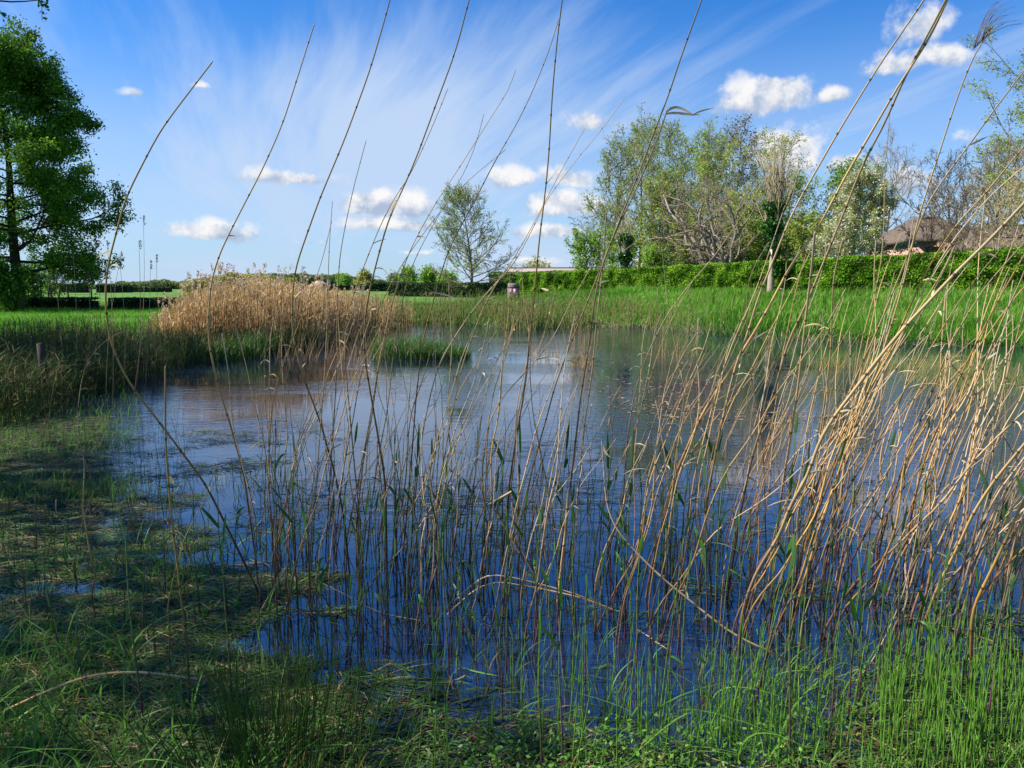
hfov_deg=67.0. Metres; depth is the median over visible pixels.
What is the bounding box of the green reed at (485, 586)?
[484,543,489,632]
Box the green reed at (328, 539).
[327,510,331,570]
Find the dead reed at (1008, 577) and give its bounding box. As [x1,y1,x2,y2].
[991,511,1023,647]
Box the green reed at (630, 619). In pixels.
[626,571,635,670]
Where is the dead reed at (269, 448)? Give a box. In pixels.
[250,332,291,576]
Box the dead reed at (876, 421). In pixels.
[837,210,914,574]
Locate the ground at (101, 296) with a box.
[2,289,1010,340]
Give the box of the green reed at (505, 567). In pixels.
[505,509,508,623]
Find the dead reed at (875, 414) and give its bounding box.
[812,349,899,532]
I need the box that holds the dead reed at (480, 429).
[462,289,532,559]
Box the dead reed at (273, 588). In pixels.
[260,564,287,613]
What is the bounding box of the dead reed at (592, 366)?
[569,210,606,555]
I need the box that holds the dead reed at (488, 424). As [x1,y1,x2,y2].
[472,307,517,557]
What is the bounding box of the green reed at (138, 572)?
[129,541,147,634]
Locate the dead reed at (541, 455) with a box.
[529,356,558,563]
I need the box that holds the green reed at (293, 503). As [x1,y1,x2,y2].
[292,434,295,561]
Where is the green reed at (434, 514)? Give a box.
[428,492,452,640]
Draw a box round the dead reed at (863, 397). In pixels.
[834,315,884,494]
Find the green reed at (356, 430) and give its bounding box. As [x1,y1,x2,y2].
[335,421,357,558]
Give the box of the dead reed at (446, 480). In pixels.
[427,348,490,626]
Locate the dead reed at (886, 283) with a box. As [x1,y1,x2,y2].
[783,232,901,606]
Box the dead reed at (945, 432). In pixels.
[921,334,979,514]
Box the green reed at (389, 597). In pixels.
[385,538,395,654]
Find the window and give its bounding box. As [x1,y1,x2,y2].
[926,247,939,251]
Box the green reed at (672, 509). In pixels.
[670,440,679,554]
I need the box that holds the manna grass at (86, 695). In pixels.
[0,509,1023,767]
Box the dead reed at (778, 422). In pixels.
[747,321,812,527]
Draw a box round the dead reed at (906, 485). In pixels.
[844,348,989,606]
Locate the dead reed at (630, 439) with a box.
[592,277,694,573]
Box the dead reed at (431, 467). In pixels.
[409,328,473,594]
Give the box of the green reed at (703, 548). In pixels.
[691,436,707,647]
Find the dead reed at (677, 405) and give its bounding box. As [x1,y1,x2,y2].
[659,346,713,449]
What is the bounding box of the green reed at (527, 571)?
[522,506,542,642]
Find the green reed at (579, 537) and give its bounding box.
[572,498,585,578]
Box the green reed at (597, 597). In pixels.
[593,551,602,636]
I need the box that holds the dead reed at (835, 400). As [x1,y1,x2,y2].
[806,303,848,536]
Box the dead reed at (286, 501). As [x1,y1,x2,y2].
[276,406,310,588]
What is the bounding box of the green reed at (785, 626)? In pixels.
[782,588,788,667]
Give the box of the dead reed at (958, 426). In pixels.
[920,271,1023,586]
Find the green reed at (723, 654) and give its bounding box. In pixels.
[721,622,727,692]
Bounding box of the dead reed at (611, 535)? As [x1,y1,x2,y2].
[594,438,648,624]
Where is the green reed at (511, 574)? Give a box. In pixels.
[505,567,512,677]
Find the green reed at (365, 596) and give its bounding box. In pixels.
[362,568,368,619]
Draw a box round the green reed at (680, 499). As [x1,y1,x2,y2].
[673,469,687,563]
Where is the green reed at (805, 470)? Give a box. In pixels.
[791,459,818,623]
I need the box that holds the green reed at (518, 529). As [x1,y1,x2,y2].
[508,488,527,617]
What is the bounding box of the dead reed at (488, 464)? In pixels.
[454,385,541,534]
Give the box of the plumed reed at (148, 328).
[145,258,151,385]
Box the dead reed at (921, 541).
[902,267,1009,586]
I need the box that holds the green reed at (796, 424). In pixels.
[787,411,801,533]
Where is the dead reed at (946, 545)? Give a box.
[916,308,1023,614]
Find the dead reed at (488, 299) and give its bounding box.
[430,129,584,555]
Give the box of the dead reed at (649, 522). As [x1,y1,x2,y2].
[615,372,712,644]
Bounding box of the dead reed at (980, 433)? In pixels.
[947,322,994,572]
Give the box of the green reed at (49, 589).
[42,555,61,658]
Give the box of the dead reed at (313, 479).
[303,403,313,541]
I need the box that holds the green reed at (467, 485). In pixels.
[462,467,476,560]
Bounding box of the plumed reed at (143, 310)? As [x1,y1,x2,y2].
[133,215,145,399]
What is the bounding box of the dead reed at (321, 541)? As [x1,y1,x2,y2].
[302,427,345,631]
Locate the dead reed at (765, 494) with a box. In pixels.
[745,459,778,539]
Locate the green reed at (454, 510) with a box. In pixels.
[452,456,461,564]
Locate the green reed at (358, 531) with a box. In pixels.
[355,499,363,594]
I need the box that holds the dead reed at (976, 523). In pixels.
[967,389,1023,557]
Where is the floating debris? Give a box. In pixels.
[63,327,882,514]
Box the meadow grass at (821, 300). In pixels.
[451,282,1023,344]
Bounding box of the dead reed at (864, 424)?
[812,310,888,562]
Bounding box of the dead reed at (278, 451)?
[260,326,295,546]
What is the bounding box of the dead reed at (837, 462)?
[794,146,1023,571]
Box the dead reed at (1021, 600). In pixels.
[1018,582,1023,612]
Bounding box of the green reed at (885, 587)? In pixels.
[871,580,887,686]
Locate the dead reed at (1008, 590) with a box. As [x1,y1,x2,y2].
[1001,550,1023,631]
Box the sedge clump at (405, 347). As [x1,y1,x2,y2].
[357,328,484,359]
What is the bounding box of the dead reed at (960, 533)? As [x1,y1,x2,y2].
[938,281,1012,600]
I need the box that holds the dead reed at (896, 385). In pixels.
[870,330,932,429]
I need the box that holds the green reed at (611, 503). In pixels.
[607,472,616,550]
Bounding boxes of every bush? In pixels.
[588,221,651,269]
[645,201,716,264]
[664,197,730,267]
[723,210,792,264]
[739,199,809,259]
[769,209,851,263]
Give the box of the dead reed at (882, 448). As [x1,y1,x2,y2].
[862,335,920,536]
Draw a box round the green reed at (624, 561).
[623,528,629,594]
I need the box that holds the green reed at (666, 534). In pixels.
[666,472,673,585]
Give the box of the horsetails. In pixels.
[417,571,1023,767]
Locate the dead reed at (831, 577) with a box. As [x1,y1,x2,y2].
[829,115,889,587]
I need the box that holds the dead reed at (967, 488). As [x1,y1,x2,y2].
[940,405,990,540]
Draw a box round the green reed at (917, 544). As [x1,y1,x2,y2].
[911,496,921,625]
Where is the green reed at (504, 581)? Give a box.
[497,515,513,658]
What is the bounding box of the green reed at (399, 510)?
[397,468,411,553]
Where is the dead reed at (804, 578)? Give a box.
[784,333,905,649]
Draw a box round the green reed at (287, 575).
[281,538,291,609]
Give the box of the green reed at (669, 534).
[665,462,671,590]
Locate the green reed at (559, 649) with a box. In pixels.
[534,577,563,766]
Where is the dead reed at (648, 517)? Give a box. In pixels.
[618,353,673,647]
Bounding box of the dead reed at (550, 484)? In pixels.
[542,427,581,529]
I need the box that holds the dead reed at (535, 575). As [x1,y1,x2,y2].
[511,504,757,608]
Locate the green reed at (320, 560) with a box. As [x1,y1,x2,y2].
[316,538,325,607]
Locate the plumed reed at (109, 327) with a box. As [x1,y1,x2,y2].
[106,251,123,391]
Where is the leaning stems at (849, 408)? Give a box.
[695,324,1023,485]
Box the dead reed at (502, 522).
[494,509,524,562]
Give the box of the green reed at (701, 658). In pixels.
[695,630,707,709]
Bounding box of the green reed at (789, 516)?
[773,463,792,628]
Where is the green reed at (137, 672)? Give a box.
[118,511,144,729]
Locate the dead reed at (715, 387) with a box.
[671,277,763,517]
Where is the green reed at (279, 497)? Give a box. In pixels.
[270,467,285,525]
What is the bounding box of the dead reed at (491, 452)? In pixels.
[478,287,512,598]
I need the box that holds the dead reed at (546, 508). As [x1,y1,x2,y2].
[538,374,572,626]
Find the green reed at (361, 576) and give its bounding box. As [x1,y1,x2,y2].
[361,538,363,623]
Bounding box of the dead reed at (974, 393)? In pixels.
[912,321,1021,468]
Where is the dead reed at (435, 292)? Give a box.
[402,19,558,555]
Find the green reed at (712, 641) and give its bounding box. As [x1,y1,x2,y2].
[700,614,714,695]
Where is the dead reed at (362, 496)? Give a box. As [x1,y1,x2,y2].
[348,425,374,565]
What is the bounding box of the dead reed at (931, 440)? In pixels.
[902,255,1023,582]
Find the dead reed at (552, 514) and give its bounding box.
[536,423,569,574]
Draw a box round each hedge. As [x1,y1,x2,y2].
[0,296,100,308]
[69,283,90,292]
[95,284,119,292]
[107,296,186,308]
[118,284,133,292]
[133,286,172,291]
[323,284,368,290]
[369,282,419,290]
[388,282,515,297]
[488,268,608,281]
[516,245,1023,294]
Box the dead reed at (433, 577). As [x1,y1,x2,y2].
[426,391,439,630]
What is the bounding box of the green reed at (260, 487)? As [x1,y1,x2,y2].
[252,454,266,522]
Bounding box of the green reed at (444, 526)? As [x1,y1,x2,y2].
[442,513,460,680]
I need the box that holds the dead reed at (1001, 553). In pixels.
[998,534,1015,568]
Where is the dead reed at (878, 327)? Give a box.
[798,70,1023,568]
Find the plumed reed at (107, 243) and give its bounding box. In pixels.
[106,240,113,391]
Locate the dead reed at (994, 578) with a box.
[950,547,1023,651]
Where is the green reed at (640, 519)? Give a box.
[630,463,647,604]
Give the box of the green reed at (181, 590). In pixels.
[170,556,186,627]
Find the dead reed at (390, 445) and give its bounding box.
[372,343,409,555]
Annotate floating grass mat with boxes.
[0,415,1023,767]
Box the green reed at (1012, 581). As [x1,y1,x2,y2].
[997,574,1014,677]
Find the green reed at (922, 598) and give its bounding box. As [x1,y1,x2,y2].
[913,568,931,668]
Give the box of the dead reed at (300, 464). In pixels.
[271,282,366,598]
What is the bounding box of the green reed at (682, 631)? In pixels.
[668,626,683,689]
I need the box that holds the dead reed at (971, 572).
[955,315,1012,646]
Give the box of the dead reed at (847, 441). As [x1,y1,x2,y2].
[819,241,875,602]
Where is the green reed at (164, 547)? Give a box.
[154,491,170,594]
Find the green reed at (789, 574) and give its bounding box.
[751,557,791,713]
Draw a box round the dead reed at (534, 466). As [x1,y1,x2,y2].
[525,399,540,534]
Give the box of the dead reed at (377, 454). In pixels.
[366,347,382,534]
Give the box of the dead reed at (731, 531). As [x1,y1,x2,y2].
[718,374,768,648]
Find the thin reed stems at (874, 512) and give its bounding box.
[729,360,1023,641]
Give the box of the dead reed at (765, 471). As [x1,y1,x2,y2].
[745,404,783,541]
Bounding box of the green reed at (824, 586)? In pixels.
[820,559,833,652]
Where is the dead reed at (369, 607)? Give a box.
[324,584,419,620]
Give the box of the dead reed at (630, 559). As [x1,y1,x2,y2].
[611,393,700,607]
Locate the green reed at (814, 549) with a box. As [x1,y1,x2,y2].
[807,511,816,573]
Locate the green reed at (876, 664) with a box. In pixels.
[872,626,885,700]
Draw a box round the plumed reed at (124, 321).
[119,259,124,391]
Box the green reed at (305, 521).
[289,441,310,605]
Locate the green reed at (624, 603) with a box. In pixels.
[624,567,638,636]
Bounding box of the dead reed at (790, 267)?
[645,0,947,597]
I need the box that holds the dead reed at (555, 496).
[525,387,619,600]
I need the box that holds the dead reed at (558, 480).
[536,348,590,625]
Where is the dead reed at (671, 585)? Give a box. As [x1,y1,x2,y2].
[601,441,838,675]
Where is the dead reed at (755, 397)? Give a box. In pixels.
[746,241,769,552]
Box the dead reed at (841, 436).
[819,333,856,539]
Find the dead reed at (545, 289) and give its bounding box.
[482,256,597,569]
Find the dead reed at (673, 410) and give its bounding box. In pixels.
[656,346,699,458]
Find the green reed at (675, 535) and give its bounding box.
[665,493,680,563]
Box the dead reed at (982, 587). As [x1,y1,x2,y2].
[969,496,1023,687]
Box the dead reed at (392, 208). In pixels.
[363,0,469,573]
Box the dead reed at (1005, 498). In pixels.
[976,466,1023,559]
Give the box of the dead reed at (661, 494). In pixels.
[598,351,766,626]
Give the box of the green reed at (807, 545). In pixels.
[805,518,810,588]
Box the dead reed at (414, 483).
[392,415,455,544]
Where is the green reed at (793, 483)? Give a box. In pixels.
[786,441,809,598]
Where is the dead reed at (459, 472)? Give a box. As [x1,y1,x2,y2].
[443,412,465,544]
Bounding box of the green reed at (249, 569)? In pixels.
[238,533,258,606]
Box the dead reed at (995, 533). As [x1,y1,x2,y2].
[990,471,1023,555]
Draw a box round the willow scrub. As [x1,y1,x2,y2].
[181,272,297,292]
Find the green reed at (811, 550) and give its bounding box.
[809,482,815,610]
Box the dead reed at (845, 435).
[800,339,878,531]
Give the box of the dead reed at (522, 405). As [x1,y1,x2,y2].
[506,288,555,539]
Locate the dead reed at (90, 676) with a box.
[0,671,197,714]
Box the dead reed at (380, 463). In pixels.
[348,370,430,544]
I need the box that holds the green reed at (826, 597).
[814,532,835,673]
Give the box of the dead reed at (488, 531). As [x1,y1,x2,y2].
[465,413,509,634]
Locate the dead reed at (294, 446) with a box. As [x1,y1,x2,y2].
[283,363,309,558]
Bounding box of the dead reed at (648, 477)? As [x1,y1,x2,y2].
[626,361,687,612]
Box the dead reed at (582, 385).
[558,0,701,576]
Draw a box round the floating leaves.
[579,346,831,422]
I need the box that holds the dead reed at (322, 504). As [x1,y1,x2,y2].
[301,441,380,562]
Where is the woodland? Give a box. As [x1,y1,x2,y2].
[251,272,385,285]
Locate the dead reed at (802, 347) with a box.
[770,232,815,597]
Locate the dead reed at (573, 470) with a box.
[561,387,595,584]
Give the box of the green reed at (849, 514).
[847,468,856,560]
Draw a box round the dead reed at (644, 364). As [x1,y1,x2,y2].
[615,183,762,564]
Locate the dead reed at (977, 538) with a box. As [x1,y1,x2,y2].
[941,457,1023,645]
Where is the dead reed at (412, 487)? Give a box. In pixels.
[406,322,414,621]
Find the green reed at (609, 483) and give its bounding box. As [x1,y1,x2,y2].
[596,431,611,590]
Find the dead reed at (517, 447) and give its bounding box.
[502,332,528,596]
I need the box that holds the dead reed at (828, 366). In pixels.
[807,239,842,564]
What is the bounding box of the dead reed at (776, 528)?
[748,394,816,635]
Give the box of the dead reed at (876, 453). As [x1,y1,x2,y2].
[844,376,921,531]
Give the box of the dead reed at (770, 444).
[734,304,839,566]
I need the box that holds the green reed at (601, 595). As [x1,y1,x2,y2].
[589,565,604,628]
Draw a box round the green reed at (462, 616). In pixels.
[457,593,472,646]
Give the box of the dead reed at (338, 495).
[328,316,370,633]
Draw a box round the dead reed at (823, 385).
[817,313,829,503]
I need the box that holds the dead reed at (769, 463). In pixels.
[730,317,820,585]
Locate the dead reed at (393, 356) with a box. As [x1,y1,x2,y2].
[365,114,483,564]
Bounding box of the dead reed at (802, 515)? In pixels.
[771,373,827,620]
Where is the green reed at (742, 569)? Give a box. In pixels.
[736,518,750,627]
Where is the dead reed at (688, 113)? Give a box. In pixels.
[517,106,711,569]
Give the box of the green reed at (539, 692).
[538,610,542,766]
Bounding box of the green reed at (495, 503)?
[483,465,498,583]
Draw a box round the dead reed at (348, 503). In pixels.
[324,421,398,583]
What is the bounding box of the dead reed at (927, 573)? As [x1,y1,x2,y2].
[905,370,983,639]
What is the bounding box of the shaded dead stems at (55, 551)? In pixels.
[0,382,198,620]
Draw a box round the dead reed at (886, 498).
[872,406,899,564]
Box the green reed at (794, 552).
[788,533,796,763]
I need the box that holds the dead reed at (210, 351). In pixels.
[207,23,314,570]
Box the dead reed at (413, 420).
[395,315,429,545]
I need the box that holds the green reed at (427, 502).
[425,439,432,556]
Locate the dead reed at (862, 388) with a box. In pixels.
[841,285,896,509]
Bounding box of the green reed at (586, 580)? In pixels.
[584,573,587,682]
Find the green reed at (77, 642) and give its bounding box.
[75,597,83,691]
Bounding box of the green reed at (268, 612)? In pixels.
[256,569,272,650]
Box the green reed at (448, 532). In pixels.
[448,497,450,598]
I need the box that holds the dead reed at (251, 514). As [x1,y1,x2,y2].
[244,470,257,547]
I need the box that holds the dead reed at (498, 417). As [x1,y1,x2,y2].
[484,316,514,551]
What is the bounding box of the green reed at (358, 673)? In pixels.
[355,663,359,762]
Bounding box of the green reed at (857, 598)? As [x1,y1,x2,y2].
[852,562,869,663]
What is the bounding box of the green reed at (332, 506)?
[331,444,334,572]
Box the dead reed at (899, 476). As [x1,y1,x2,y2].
[874,242,1023,571]
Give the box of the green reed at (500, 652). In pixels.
[495,608,506,691]
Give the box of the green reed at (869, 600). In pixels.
[857,548,881,720]
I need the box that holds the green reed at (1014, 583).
[1006,519,1023,647]
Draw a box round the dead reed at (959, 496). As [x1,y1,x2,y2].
[925,364,1019,608]
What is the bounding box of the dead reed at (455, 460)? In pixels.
[448,283,458,605]
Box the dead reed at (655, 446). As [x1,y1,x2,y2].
[607,346,718,559]
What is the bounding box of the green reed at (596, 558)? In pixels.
[590,530,601,601]
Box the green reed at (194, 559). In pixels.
[192,501,200,613]
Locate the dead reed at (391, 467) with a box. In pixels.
[377,374,427,535]
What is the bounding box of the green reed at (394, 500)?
[394,452,396,563]
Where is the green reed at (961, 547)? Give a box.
[944,542,963,613]
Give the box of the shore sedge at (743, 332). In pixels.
[466,315,1023,347]
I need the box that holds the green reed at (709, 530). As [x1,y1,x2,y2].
[706,507,714,562]
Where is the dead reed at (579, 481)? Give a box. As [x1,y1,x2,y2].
[567,367,592,593]
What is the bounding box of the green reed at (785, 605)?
[782,566,794,631]
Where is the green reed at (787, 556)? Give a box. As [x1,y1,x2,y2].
[760,536,794,688]
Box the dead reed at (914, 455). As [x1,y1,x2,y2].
[875,313,1015,575]
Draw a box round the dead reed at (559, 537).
[526,440,614,635]
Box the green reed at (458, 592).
[448,550,463,632]
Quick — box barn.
[508,267,631,271]
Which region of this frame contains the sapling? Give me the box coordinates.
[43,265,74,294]
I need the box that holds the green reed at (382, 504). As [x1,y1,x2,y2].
[371,447,384,565]
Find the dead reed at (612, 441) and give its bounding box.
[599,328,615,545]
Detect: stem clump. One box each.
[256,324,399,362]
[808,350,981,369]
[900,355,1023,395]
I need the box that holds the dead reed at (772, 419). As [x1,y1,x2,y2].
[724,240,810,586]
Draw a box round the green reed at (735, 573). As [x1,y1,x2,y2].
[729,513,744,630]
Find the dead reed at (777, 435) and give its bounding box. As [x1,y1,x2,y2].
[710,307,862,573]
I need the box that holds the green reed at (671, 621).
[666,585,678,658]
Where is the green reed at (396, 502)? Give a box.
[392,480,404,564]
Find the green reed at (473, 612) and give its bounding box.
[467,567,476,655]
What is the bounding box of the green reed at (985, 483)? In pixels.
[968,431,1004,607]
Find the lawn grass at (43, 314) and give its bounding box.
[0,301,473,344]
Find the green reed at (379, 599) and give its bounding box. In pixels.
[374,547,383,647]
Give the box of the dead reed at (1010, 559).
[1002,526,1023,599]
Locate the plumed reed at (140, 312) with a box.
[136,240,141,396]
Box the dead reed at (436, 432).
[427,316,438,548]
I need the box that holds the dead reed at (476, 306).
[412,98,624,541]
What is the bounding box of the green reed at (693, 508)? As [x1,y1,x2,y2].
[680,479,702,574]
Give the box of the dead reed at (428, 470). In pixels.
[382,330,496,599]
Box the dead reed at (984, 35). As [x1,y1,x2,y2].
[807,0,1021,584]
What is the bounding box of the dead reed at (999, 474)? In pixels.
[913,443,1023,652]
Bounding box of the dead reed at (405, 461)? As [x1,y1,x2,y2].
[393,380,444,536]
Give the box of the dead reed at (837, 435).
[745,264,968,616]
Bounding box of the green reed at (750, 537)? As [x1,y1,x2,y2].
[749,507,757,573]
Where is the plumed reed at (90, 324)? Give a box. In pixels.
[85,273,90,392]
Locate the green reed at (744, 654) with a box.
[733,650,746,717]
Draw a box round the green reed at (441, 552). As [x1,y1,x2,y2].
[435,502,448,604]
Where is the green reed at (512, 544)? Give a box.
[506,505,521,598]
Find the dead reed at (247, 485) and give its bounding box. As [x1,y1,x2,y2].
[222,335,263,601]
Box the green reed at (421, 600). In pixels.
[418,545,430,656]
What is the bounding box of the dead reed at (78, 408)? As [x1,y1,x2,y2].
[78,327,133,490]
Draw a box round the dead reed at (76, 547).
[55,507,78,582]
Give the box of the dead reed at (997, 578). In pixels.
[996,527,1015,579]
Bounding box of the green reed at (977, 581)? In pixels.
[973,567,985,664]
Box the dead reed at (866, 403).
[824,256,950,579]
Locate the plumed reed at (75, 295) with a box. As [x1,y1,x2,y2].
[72,253,76,368]
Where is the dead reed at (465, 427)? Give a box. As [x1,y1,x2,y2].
[430,344,508,524]
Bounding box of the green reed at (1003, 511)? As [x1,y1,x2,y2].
[978,500,1007,641]
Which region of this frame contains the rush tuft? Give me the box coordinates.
[0,553,509,767]
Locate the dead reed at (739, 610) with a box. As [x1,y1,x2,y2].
[728,403,879,648]
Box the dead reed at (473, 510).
[459,417,492,564]
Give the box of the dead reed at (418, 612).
[414,417,433,633]
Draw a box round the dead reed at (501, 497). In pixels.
[482,491,511,507]
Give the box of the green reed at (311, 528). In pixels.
[309,479,315,564]
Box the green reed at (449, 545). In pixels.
[447,514,456,568]
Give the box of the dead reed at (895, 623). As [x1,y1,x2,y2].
[889,441,937,639]
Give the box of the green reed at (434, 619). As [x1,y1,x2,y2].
[428,587,439,649]
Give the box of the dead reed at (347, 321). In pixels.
[344,89,447,555]
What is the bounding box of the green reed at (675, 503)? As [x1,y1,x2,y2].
[660,491,677,630]
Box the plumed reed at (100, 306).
[95,239,100,373]
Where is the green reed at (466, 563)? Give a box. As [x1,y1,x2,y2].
[461,509,477,616]
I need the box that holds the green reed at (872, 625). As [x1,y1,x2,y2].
[864,621,873,683]
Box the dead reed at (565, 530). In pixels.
[556,488,569,601]
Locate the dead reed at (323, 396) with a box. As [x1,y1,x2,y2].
[311,200,332,570]
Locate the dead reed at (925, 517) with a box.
[819,411,1023,638]
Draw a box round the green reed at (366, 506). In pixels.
[347,491,368,620]
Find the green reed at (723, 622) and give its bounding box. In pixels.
[719,506,739,673]
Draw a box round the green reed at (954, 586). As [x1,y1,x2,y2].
[944,578,957,655]
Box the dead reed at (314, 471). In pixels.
[299,372,327,539]
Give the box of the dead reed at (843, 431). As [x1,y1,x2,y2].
[766,246,954,616]
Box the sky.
[0,0,1023,284]
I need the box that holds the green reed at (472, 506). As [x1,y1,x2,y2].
[468,425,478,564]
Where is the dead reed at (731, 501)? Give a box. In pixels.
[725,390,735,598]
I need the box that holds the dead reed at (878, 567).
[834,355,950,652]
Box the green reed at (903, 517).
[903,465,915,588]
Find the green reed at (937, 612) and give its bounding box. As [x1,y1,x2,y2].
[920,570,941,684]
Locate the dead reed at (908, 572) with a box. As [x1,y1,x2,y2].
[856,467,925,680]
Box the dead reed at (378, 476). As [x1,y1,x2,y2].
[377,384,387,556]
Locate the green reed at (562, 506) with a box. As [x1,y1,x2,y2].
[556,468,565,562]
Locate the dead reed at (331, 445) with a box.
[323,302,349,546]
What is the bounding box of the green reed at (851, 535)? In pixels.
[851,490,855,580]
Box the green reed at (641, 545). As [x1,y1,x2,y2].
[631,534,645,671]
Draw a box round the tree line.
[90,279,189,288]
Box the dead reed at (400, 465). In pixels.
[379,335,409,574]
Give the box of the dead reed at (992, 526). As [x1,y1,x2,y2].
[935,469,1023,604]
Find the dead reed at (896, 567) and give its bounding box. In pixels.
[886,283,989,595]
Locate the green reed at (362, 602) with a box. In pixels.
[362,566,374,637]
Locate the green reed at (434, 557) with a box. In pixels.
[430,496,436,580]
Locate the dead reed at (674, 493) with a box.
[649,326,699,632]
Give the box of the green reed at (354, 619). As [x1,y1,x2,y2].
[344,589,360,655]
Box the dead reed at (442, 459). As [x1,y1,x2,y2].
[432,368,443,586]
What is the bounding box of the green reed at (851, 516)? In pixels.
[843,482,861,560]
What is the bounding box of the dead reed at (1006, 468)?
[990,421,1023,518]
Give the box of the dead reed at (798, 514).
[767,395,844,627]
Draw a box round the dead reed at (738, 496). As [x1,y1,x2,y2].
[710,409,787,575]
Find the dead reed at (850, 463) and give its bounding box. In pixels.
[821,167,1023,577]
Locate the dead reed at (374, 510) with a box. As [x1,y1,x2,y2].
[356,450,405,573]
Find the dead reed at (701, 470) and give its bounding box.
[677,324,738,629]
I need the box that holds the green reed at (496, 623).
[490,575,503,674]
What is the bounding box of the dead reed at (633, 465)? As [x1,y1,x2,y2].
[623,315,648,615]
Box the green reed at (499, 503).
[492,458,505,592]
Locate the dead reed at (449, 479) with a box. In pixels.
[422,409,485,561]
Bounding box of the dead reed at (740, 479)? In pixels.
[721,381,753,563]
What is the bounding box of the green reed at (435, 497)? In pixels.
[427,460,447,589]
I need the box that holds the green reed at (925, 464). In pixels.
[913,400,933,569]
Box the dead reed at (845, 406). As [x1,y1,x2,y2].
[762,249,949,588]
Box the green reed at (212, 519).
[201,473,227,612]
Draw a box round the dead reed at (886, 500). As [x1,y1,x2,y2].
[843,287,1023,576]
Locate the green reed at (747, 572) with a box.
[743,530,753,624]
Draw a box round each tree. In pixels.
[0,0,49,22]
[0,13,140,309]
[334,271,353,284]
[350,267,375,284]
[383,269,401,283]
[398,263,419,281]
[416,263,437,282]
[429,178,530,290]
[433,268,459,282]
[520,255,553,266]
[563,225,611,270]
[567,194,619,269]
[581,122,648,268]
[606,102,674,266]
[609,208,642,268]
[622,167,766,266]
[626,114,692,260]
[630,165,700,265]
[656,197,697,265]
[658,123,714,228]
[673,130,763,251]
[680,112,733,234]
[708,176,771,265]
[710,114,766,247]
[716,123,816,260]
[742,132,809,292]
[757,166,831,260]
[803,158,916,261]
[820,155,875,255]
[847,124,935,245]
[892,168,978,256]
[914,140,992,227]
[926,154,1023,251]
[939,129,1023,247]
[954,167,1023,253]
[957,23,1023,231]
[965,129,1023,225]
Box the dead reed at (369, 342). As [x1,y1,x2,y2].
[334,150,504,545]
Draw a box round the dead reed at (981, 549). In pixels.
[921,508,1023,626]
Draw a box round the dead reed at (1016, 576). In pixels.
[1007,555,1023,604]
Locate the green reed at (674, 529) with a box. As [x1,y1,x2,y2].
[665,481,677,575]
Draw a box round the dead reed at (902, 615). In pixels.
[889,355,999,652]
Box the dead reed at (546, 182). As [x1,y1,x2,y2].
[501,0,562,562]
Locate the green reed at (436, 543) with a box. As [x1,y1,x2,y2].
[430,481,443,617]
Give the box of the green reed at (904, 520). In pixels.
[897,505,907,664]
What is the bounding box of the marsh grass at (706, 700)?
[0,386,1023,767]
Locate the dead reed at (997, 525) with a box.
[960,500,1021,607]
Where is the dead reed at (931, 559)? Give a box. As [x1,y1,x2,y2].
[909,328,957,657]
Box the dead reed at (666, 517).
[648,354,704,644]
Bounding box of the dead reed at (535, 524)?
[520,383,578,633]
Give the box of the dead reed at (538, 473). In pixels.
[524,392,543,532]
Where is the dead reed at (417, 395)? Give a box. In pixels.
[402,259,447,541]
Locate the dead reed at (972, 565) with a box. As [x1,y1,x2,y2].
[924,386,1023,649]
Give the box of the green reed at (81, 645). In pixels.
[78,624,89,668]
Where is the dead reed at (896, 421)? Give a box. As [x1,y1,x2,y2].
[830,331,984,510]
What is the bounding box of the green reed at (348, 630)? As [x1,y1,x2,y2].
[347,575,351,684]
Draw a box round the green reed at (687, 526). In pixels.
[668,512,691,661]
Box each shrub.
[0,256,33,311]
[21,259,51,296]
[30,251,68,296]
[635,242,672,267]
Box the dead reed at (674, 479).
[638,310,704,610]
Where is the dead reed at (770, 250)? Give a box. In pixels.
[678,207,784,615]
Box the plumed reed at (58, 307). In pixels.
[55,276,62,356]
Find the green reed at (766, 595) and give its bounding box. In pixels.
[759,560,772,624]
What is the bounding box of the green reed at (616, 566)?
[612,515,623,615]
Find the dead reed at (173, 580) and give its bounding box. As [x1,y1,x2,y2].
[159,468,215,673]
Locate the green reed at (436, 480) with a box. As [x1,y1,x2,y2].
[435,431,439,554]
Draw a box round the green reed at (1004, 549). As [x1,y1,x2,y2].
[998,511,1007,589]
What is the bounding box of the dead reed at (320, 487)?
[283,317,384,629]
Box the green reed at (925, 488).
[909,478,926,594]
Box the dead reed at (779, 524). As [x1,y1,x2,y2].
[744,416,813,598]
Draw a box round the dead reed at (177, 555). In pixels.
[168,517,179,576]
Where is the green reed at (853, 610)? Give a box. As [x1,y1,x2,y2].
[846,557,860,721]
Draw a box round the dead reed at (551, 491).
[524,316,577,637]
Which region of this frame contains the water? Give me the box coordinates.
[0,324,1023,767]
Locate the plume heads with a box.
[151,261,375,320]
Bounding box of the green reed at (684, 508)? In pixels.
[677,443,697,579]
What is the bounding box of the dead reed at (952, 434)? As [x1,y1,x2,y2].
[879,330,1023,563]
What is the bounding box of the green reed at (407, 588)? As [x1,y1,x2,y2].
[407,527,410,643]
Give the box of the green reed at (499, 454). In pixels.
[494,412,505,549]
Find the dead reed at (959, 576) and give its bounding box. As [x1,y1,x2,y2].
[941,448,1023,632]
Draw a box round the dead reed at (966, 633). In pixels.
[905,616,1021,651]
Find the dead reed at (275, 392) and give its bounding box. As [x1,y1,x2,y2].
[268,221,331,549]
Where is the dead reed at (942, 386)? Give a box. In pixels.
[917,307,957,518]
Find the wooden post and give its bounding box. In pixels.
[36,343,51,408]
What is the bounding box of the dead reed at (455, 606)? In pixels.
[447,582,612,613]

